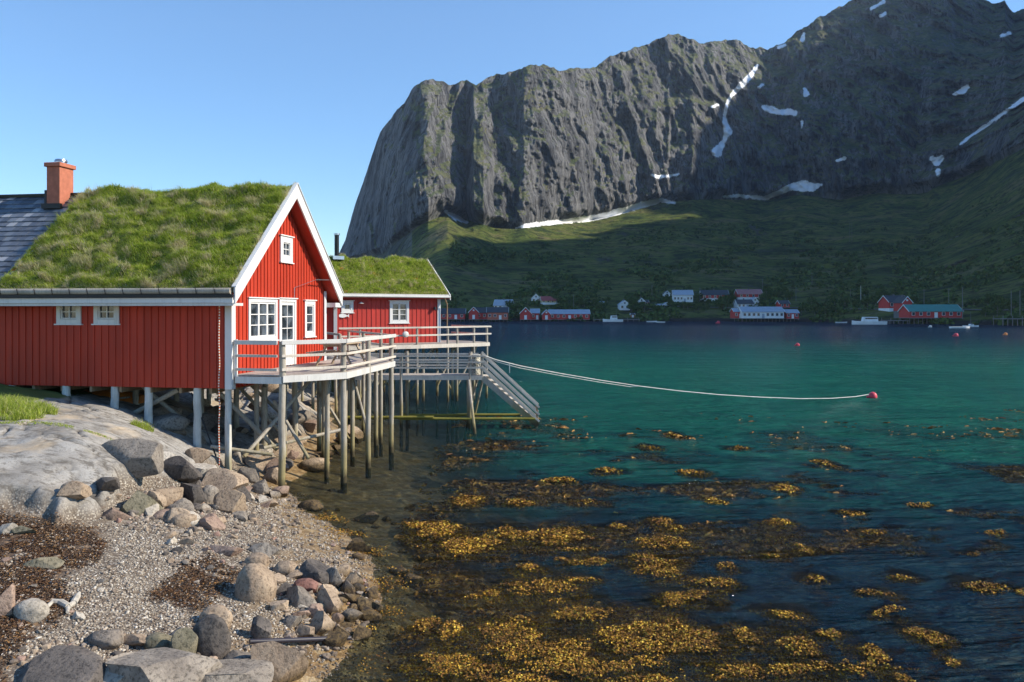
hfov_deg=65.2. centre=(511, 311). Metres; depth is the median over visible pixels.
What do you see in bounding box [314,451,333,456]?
stone
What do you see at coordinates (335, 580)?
stone
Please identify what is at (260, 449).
stone
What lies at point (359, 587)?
stone
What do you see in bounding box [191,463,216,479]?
boulder
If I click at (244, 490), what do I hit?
boulder
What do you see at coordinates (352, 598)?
boulder
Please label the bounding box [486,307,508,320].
warehouse
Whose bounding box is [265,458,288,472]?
stone
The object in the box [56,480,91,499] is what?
boulder
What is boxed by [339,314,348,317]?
fish sign
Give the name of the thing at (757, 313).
warehouse
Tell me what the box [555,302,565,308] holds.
birch tree
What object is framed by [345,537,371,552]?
boulder
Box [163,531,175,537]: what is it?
stone
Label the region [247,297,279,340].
window
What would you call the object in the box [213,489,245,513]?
boulder
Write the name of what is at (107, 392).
rowing boat
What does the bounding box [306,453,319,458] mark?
stone
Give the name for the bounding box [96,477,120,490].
boulder
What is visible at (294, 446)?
boulder
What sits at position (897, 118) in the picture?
mountain
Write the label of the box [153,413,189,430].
stone
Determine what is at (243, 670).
boulder
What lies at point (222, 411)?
stone
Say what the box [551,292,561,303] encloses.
birch tree
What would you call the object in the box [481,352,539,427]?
stair
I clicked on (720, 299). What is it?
birch tree
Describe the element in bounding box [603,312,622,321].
fishing boat
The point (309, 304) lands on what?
window
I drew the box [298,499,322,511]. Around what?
boulder
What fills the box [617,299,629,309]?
house
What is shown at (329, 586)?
stone
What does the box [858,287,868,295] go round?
birch tree
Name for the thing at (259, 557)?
boulder
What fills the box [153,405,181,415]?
stone
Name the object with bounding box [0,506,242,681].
dry seaweed
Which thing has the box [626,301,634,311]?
birch tree
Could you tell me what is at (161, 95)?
sky
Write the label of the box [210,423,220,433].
stone
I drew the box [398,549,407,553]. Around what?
stone
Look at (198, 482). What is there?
stone
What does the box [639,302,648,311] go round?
birch tree
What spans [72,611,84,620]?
stone
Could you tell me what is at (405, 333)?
net float
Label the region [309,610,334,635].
boulder
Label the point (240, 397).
stone
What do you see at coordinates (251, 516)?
stone
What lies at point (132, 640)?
boulder
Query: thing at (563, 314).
boathouse
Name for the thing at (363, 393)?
footbridge
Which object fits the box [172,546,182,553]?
stone
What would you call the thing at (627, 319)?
jetty
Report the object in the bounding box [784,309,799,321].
shed
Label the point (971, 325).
motor boat
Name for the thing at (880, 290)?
birch tree
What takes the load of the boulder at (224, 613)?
on the ground at (40, 462)
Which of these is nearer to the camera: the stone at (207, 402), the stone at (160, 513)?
the stone at (160, 513)
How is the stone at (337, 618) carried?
on the ground at (40, 462)
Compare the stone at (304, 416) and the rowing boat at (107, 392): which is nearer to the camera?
the rowing boat at (107, 392)
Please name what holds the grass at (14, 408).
on the ground at (40, 462)
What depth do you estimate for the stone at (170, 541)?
14.57 m
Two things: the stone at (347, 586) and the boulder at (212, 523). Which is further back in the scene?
the boulder at (212, 523)
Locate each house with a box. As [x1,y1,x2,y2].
[493,298,513,306]
[531,293,539,300]
[539,296,557,304]
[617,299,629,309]
[671,289,693,301]
[699,289,728,300]
[733,298,754,306]
[734,288,762,298]
[750,296,758,305]
[775,300,790,306]
[877,294,900,311]
[892,295,912,317]
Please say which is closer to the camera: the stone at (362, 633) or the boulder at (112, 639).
the boulder at (112, 639)
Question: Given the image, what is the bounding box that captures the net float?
[402,331,408,336]
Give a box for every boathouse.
[441,308,465,320]
[468,307,478,320]
[476,307,486,320]
[519,307,531,320]
[530,309,539,319]
[541,310,550,320]
[548,309,589,320]
[897,304,963,323]
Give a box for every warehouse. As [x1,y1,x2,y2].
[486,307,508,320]
[738,307,784,321]
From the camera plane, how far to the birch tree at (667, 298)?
464.31 m
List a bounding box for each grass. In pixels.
[0,392,60,420]
[0,420,113,439]
[129,418,153,431]
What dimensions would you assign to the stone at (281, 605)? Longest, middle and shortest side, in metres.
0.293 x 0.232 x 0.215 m
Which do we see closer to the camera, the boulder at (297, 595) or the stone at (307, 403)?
the boulder at (297, 595)
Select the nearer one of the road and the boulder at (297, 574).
the boulder at (297, 574)
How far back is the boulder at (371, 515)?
19.67 m
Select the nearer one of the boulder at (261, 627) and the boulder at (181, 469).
the boulder at (261, 627)
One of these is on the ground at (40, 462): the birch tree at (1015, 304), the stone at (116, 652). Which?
the stone at (116, 652)
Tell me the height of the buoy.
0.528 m
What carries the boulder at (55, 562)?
on the ground at (40, 462)
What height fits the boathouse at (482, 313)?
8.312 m
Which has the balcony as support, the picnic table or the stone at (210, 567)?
the picnic table
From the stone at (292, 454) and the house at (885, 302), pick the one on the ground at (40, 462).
the stone at (292, 454)
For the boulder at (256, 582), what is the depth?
12.68 m
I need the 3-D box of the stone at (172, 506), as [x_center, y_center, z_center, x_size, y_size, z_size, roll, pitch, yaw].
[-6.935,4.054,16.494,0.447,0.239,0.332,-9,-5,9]
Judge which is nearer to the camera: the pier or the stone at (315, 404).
the stone at (315, 404)
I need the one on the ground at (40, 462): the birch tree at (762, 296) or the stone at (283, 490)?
the stone at (283, 490)
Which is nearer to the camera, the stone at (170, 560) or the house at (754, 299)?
the stone at (170, 560)
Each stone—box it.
[0,523,17,534]
[0,583,14,617]
[1,557,10,561]
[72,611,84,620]
[98,579,107,583]
[111,651,122,654]
[128,510,138,514]
[145,503,158,515]
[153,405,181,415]
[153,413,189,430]
[153,509,168,518]
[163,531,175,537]
[164,503,183,508]
[166,538,176,544]
[167,558,174,563]
[170,430,186,435]
[171,513,196,527]
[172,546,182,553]
[173,498,193,510]
[178,537,194,544]
[185,529,192,535]
[186,413,218,430]
[190,480,201,485]
[190,511,200,525]
[191,398,210,406]
[192,436,206,443]
[193,503,201,510]
[201,503,210,509]
[202,485,218,503]
[203,513,216,517]
[204,406,215,413]
[207,565,213,570]
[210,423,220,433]
[210,504,218,509]
[214,405,232,419]
[217,391,242,401]
[218,516,226,522]
[220,428,235,436]
[221,399,242,408]
[226,534,237,538]
[232,511,247,521]
[236,427,248,433]
[237,467,259,483]
[240,443,268,461]
[245,455,275,471]
[247,431,253,436]
[247,514,255,520]
[248,402,260,409]
[251,479,268,494]
[259,384,278,392]
[259,407,277,419]
[259,495,267,502]
[260,501,270,507]
[262,467,277,484]
[262,500,278,506]
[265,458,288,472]
[268,427,278,444]
[269,491,281,498]
[270,600,288,611]
[272,486,288,496]
[273,448,291,455]
[274,573,285,583]
[276,582,291,594]
[282,615,302,628]
[286,458,293,469]
[287,450,298,459]
[288,410,310,425]
[292,610,310,616]
[295,624,314,636]
[298,436,306,445]
[298,608,306,618]
[299,457,329,472]
[302,401,310,406]
[302,419,316,432]
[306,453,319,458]
[307,400,316,410]
[307,603,323,617]
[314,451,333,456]
[318,584,340,594]
[326,566,342,588]
[331,613,343,623]
[332,445,340,455]
[333,625,350,635]
[337,564,350,576]
[338,596,347,602]
[339,622,353,627]
[340,580,355,593]
[342,608,362,622]
[343,572,363,584]
[347,425,363,443]
[349,603,356,608]
[352,553,364,559]
[352,583,365,593]
[352,625,371,640]
[356,596,371,611]
[361,606,381,623]
[364,586,377,598]
[372,601,382,612]
[381,516,390,521]
[386,632,396,639]
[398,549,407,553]
[401,573,423,589]
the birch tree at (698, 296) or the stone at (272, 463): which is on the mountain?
the birch tree at (698, 296)
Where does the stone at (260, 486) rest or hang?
on the ground at (40, 462)
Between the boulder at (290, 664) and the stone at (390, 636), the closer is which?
the boulder at (290, 664)
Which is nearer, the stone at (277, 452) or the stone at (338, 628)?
the stone at (338, 628)
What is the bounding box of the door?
[278,297,297,365]
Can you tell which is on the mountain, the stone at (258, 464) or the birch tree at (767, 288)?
the birch tree at (767, 288)
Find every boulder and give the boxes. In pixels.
[11,526,36,533]
[13,598,49,622]
[17,645,106,681]
[21,556,64,569]
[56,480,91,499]
[87,629,123,649]
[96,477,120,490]
[101,438,163,478]
[103,507,132,519]
[103,667,123,681]
[105,647,222,681]
[120,490,163,514]
[123,634,145,646]
[143,632,171,648]
[147,490,166,506]
[153,487,183,506]
[163,451,176,460]
[164,456,202,482]
[166,508,189,522]
[170,627,197,652]
[180,483,207,503]
[185,447,212,462]
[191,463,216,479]
[192,614,230,658]
[199,516,225,530]
[199,604,232,626]
[201,468,248,491]
[202,658,273,681]
[209,545,243,556]
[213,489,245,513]
[225,649,250,658]
[234,563,276,602]
[236,485,251,500]
[244,552,269,566]
[249,542,280,555]
[250,615,271,638]
[251,641,308,681]
[272,560,298,574]
[277,436,305,459]
[286,569,302,578]
[286,585,316,608]
[293,578,317,592]
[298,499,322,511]
[299,559,328,583]
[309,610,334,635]
[317,588,342,613]
[322,631,348,646]
[338,593,359,603]
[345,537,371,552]
[353,511,378,523]
[389,566,411,577]
[417,552,435,564]
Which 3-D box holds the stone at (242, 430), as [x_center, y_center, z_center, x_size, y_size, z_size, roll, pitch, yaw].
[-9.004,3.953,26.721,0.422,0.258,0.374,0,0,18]
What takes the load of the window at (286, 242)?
in the red cabin at (116, 289)
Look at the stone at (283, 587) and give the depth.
13.09 m
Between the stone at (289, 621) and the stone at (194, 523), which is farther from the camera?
the stone at (194, 523)
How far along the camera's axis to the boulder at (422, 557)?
16.66 m
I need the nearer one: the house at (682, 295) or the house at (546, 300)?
the house at (546, 300)
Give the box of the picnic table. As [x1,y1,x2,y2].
[306,342,374,365]
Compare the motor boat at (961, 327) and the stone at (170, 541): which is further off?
the motor boat at (961, 327)
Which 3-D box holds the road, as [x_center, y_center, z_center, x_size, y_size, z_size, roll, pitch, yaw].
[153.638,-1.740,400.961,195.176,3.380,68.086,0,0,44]
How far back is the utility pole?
322.88 m
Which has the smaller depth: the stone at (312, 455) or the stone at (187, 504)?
the stone at (187, 504)
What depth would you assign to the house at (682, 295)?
485.16 m
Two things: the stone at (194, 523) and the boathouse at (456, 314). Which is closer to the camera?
the stone at (194, 523)
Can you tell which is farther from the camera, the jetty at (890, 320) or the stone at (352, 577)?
the jetty at (890, 320)
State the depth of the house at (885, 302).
376.34 m
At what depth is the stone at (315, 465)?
25.14 m
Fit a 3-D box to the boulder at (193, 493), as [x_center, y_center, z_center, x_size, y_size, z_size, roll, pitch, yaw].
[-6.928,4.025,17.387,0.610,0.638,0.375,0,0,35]
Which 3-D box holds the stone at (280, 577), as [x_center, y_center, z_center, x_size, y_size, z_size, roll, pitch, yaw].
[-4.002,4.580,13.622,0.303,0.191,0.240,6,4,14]
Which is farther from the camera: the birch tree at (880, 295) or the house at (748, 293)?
the house at (748, 293)
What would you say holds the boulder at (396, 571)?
on the ground at (40, 462)
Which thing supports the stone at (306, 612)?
on the ground at (40, 462)
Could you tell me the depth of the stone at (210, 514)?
16.16 m
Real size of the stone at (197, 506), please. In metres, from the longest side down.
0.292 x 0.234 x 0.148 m
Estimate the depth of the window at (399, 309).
45.04 m
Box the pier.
[287,325,490,443]
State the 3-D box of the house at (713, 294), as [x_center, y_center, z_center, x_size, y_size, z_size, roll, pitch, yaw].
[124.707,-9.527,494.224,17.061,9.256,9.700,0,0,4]
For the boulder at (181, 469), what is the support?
on the ground at (40, 462)
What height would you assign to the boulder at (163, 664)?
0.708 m
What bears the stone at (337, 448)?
on the ground at (40, 462)
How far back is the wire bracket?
27.13 m
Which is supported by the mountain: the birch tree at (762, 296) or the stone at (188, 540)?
the birch tree at (762, 296)
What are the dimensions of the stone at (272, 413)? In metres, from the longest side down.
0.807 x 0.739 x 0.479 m
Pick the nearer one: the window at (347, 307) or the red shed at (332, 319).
the red shed at (332, 319)
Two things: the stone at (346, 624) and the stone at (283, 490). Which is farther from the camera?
the stone at (283, 490)
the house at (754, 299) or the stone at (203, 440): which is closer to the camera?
the stone at (203, 440)
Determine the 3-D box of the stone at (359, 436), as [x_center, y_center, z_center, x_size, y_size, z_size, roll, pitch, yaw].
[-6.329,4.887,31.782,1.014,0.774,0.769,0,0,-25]
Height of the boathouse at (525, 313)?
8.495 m
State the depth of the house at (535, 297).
481.07 m
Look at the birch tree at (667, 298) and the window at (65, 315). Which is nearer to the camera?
the window at (65, 315)
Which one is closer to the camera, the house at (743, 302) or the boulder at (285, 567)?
the boulder at (285, 567)
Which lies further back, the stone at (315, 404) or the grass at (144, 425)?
the stone at (315, 404)
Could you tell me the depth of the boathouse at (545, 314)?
415.00 m
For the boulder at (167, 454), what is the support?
on the ground at (40, 462)
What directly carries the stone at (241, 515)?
on the ground at (40, 462)
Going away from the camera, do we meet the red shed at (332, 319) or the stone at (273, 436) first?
the stone at (273, 436)
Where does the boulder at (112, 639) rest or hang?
on the ground at (40, 462)
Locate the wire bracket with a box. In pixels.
[294,279,330,297]
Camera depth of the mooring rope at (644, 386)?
38.05 m
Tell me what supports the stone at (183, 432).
on the ground at (40, 462)
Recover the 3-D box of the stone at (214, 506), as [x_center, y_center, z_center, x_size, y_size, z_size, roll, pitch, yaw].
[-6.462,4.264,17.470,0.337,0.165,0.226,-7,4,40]
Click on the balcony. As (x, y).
(342, 369)
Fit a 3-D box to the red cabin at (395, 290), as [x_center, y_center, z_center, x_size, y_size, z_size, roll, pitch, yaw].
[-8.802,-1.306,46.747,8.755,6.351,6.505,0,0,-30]
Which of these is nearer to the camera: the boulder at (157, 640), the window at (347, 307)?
the boulder at (157, 640)
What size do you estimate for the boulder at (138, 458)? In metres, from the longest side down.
1.547 x 0.835 x 0.740 m
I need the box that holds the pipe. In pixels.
[249,636,350,643]
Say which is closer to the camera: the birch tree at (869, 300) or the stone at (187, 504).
the stone at (187, 504)
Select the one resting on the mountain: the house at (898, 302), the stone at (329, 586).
the house at (898, 302)
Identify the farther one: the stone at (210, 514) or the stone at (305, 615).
the stone at (210, 514)
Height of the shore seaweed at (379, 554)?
0.196 m
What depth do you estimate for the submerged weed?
18.05 m
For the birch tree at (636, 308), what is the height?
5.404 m
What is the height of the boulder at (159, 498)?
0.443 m
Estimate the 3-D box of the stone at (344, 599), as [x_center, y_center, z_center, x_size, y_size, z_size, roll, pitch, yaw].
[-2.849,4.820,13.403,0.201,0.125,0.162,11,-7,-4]
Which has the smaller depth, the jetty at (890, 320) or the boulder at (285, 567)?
the boulder at (285, 567)
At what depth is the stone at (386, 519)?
20.42 m
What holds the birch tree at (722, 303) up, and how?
on the mountain
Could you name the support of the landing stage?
on the ground at (40, 462)
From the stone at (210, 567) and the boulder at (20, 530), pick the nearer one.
the stone at (210, 567)
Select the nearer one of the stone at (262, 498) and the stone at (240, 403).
the stone at (262, 498)
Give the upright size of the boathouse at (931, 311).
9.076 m
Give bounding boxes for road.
[624,306,1023,310]
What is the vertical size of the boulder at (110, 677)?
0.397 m
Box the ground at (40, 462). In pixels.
[0,366,1023,681]
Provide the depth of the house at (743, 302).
453.28 m
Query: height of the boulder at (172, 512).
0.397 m
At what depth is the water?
30.37 m
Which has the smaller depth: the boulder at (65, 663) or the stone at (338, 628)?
the boulder at (65, 663)
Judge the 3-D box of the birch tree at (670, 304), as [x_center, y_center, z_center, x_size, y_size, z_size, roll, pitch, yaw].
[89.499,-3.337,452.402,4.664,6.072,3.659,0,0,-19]
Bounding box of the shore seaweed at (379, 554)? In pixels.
[312,510,412,679]
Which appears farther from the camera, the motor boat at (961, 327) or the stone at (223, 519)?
the motor boat at (961, 327)
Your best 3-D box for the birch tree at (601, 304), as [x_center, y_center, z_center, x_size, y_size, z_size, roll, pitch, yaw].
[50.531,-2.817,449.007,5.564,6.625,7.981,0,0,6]
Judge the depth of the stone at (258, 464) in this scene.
23.75 m
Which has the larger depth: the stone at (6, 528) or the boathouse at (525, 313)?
the boathouse at (525, 313)
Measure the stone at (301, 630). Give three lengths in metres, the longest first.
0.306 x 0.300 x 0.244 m
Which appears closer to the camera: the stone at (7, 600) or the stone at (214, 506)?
the stone at (7, 600)
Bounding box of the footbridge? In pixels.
[301,329,382,456]
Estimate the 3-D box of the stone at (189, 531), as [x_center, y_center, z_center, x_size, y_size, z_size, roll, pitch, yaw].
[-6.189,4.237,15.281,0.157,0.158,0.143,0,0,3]
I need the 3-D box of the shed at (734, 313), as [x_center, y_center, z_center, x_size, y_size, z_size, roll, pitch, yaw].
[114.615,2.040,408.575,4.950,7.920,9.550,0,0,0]
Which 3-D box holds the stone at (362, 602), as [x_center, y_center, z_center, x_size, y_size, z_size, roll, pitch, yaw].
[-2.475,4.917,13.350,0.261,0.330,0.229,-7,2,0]
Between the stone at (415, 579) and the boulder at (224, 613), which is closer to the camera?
the boulder at (224, 613)
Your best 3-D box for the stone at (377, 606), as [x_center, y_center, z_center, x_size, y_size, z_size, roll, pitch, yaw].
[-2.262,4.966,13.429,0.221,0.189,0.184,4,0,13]
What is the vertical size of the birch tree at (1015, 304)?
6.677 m
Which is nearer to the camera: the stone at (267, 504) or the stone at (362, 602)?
the stone at (362, 602)
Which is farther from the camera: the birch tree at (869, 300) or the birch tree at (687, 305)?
the birch tree at (687, 305)
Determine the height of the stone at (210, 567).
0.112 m
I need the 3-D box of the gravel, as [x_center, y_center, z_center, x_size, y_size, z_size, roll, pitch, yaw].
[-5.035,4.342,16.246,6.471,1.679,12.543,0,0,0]
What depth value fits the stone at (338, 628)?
12.13 m
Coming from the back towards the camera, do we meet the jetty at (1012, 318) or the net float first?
the jetty at (1012, 318)
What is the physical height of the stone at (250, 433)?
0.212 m
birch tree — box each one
[512,301,520,308]
[519,305,529,312]
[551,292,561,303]
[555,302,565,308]
[598,301,606,308]
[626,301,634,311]
[633,305,641,312]
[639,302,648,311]
[663,295,672,302]
[666,301,673,308]
[684,302,691,309]
[693,293,702,301]
[714,297,728,306]
[717,301,727,309]
[759,293,767,299]
[763,285,771,294]
[785,290,794,298]
[797,306,803,314]
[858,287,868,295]
[863,296,873,306]
[875,288,884,294]
[876,292,882,299]
[967,297,982,305]
[1006,299,1018,310]
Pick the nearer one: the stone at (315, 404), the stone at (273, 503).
the stone at (273, 503)
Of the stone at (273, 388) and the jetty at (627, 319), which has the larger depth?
the jetty at (627, 319)
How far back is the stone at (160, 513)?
15.87 m
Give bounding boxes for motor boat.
[852,317,886,324]
[949,326,969,327]
[962,312,978,326]
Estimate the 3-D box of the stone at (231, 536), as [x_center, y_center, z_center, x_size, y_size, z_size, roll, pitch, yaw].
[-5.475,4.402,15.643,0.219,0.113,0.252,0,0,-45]
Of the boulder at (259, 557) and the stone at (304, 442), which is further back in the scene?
the stone at (304, 442)
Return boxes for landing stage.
[347,351,534,466]
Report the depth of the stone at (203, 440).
23.36 m
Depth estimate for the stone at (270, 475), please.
22.91 m
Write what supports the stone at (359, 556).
on the ground at (40, 462)
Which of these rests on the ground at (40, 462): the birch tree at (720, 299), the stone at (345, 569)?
the stone at (345, 569)
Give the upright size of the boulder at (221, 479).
0.792 m
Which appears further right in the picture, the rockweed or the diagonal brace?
the rockweed
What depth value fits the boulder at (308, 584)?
13.35 m
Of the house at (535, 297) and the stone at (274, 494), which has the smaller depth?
the stone at (274, 494)
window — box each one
[54,306,82,324]
[91,306,120,324]
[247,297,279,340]
[279,234,294,263]
[303,300,316,337]
[341,300,354,312]
[389,300,409,323]
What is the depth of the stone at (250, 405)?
30.21 m
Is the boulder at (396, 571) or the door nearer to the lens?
the boulder at (396, 571)
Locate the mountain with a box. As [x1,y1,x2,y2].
[339,0,1023,324]
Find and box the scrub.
[445,195,1023,325]
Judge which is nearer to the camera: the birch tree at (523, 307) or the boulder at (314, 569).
the boulder at (314, 569)
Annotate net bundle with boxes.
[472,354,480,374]
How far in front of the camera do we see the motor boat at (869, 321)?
311.23 m
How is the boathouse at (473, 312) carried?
in the water
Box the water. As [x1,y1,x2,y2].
[292,321,1023,681]
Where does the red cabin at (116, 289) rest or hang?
on the ground at (40, 462)
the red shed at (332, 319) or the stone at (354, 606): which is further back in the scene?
the red shed at (332, 319)
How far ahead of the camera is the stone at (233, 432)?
24.70 m
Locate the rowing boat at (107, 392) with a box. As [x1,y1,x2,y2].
[82,389,144,403]
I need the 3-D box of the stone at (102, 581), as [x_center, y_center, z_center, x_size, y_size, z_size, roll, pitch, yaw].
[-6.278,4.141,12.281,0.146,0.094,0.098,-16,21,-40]
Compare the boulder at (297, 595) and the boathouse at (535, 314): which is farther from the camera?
the boathouse at (535, 314)
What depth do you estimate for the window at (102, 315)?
22.91 m
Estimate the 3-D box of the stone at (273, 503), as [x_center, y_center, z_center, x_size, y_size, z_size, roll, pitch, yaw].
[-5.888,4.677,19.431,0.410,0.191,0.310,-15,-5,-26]
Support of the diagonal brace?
attached to the red cabin at (116, 289)
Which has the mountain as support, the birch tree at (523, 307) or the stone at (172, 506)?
the birch tree at (523, 307)
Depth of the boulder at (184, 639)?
10.58 m
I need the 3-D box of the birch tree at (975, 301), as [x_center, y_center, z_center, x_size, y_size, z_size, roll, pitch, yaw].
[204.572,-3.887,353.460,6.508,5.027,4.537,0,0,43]
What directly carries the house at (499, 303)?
on the mountain
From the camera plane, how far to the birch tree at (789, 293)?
489.50 m
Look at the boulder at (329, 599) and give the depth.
12.87 m
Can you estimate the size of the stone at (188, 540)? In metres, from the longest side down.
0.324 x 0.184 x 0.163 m
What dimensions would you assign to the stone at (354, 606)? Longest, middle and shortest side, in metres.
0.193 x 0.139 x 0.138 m
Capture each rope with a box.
[218,306,219,466]
[486,356,868,398]
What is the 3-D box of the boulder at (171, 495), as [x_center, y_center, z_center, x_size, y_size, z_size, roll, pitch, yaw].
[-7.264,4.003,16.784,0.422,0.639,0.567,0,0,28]
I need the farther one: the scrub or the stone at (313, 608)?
the scrub
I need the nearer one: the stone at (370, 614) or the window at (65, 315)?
the stone at (370, 614)
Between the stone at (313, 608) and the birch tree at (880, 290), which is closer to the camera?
the stone at (313, 608)
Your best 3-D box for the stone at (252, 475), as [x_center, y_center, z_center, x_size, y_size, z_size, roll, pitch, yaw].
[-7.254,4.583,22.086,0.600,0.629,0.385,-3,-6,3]
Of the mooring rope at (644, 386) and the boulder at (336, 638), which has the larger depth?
the mooring rope at (644, 386)
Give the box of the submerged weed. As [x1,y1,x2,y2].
[381,410,1023,681]
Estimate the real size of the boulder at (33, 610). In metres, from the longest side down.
0.469 x 0.361 x 0.335 m
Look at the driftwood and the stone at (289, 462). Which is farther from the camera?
the stone at (289, 462)
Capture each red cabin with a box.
[0,159,343,469]
[329,233,450,343]
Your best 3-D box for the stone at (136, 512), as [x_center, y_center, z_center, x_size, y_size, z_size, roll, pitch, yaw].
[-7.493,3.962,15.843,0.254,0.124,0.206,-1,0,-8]
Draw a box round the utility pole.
[962,287,962,318]
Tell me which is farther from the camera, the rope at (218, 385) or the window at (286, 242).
the window at (286, 242)
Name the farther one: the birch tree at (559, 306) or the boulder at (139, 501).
the birch tree at (559, 306)
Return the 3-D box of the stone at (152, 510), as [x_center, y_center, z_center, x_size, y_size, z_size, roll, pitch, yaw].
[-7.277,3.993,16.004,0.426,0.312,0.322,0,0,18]
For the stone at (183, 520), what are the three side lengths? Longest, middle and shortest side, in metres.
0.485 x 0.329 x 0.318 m
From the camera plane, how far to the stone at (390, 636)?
12.62 m
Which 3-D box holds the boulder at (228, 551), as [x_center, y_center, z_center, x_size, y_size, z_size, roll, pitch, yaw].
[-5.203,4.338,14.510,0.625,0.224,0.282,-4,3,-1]
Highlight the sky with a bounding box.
[0,0,1023,255]
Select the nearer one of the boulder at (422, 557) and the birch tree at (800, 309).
the boulder at (422, 557)
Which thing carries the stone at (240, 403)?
on the ground at (40, 462)
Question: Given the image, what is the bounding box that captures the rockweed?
[393,432,1023,681]
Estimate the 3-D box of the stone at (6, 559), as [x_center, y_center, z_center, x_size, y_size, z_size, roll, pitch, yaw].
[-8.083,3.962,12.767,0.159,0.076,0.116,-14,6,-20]
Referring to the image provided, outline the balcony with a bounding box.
[210,333,395,493]
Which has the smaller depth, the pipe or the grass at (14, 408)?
the pipe
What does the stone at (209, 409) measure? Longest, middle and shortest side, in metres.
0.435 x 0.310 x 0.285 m
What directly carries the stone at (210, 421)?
on the ground at (40, 462)
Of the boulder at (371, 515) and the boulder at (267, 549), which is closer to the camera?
the boulder at (267, 549)
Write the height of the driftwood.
0.142 m
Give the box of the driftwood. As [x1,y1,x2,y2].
[47,591,80,612]
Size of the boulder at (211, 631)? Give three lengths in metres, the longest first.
0.823 x 0.515 x 0.364 m
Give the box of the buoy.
[866,392,876,397]
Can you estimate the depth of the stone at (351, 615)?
12.66 m
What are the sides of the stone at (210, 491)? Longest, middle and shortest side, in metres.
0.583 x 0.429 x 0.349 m
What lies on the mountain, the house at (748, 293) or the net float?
the house at (748, 293)
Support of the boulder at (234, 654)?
on the ground at (40, 462)
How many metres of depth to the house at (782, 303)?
449.51 m
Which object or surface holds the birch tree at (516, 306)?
on the mountain
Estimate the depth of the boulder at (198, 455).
20.21 m
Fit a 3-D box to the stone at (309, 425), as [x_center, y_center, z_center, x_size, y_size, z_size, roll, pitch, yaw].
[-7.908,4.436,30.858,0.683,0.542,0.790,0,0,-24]
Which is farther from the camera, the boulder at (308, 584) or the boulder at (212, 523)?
the boulder at (212, 523)
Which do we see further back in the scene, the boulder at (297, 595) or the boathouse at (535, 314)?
the boathouse at (535, 314)
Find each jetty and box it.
[593,317,639,320]
[881,318,908,323]
[992,316,1023,325]
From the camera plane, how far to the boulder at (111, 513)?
15.44 m
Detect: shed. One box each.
[327,307,338,350]
[729,308,740,321]
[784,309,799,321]
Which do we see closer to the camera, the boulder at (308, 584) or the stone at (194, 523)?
the boulder at (308, 584)
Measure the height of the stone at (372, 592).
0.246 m
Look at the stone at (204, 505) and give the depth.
17.13 m
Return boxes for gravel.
[0,463,406,681]

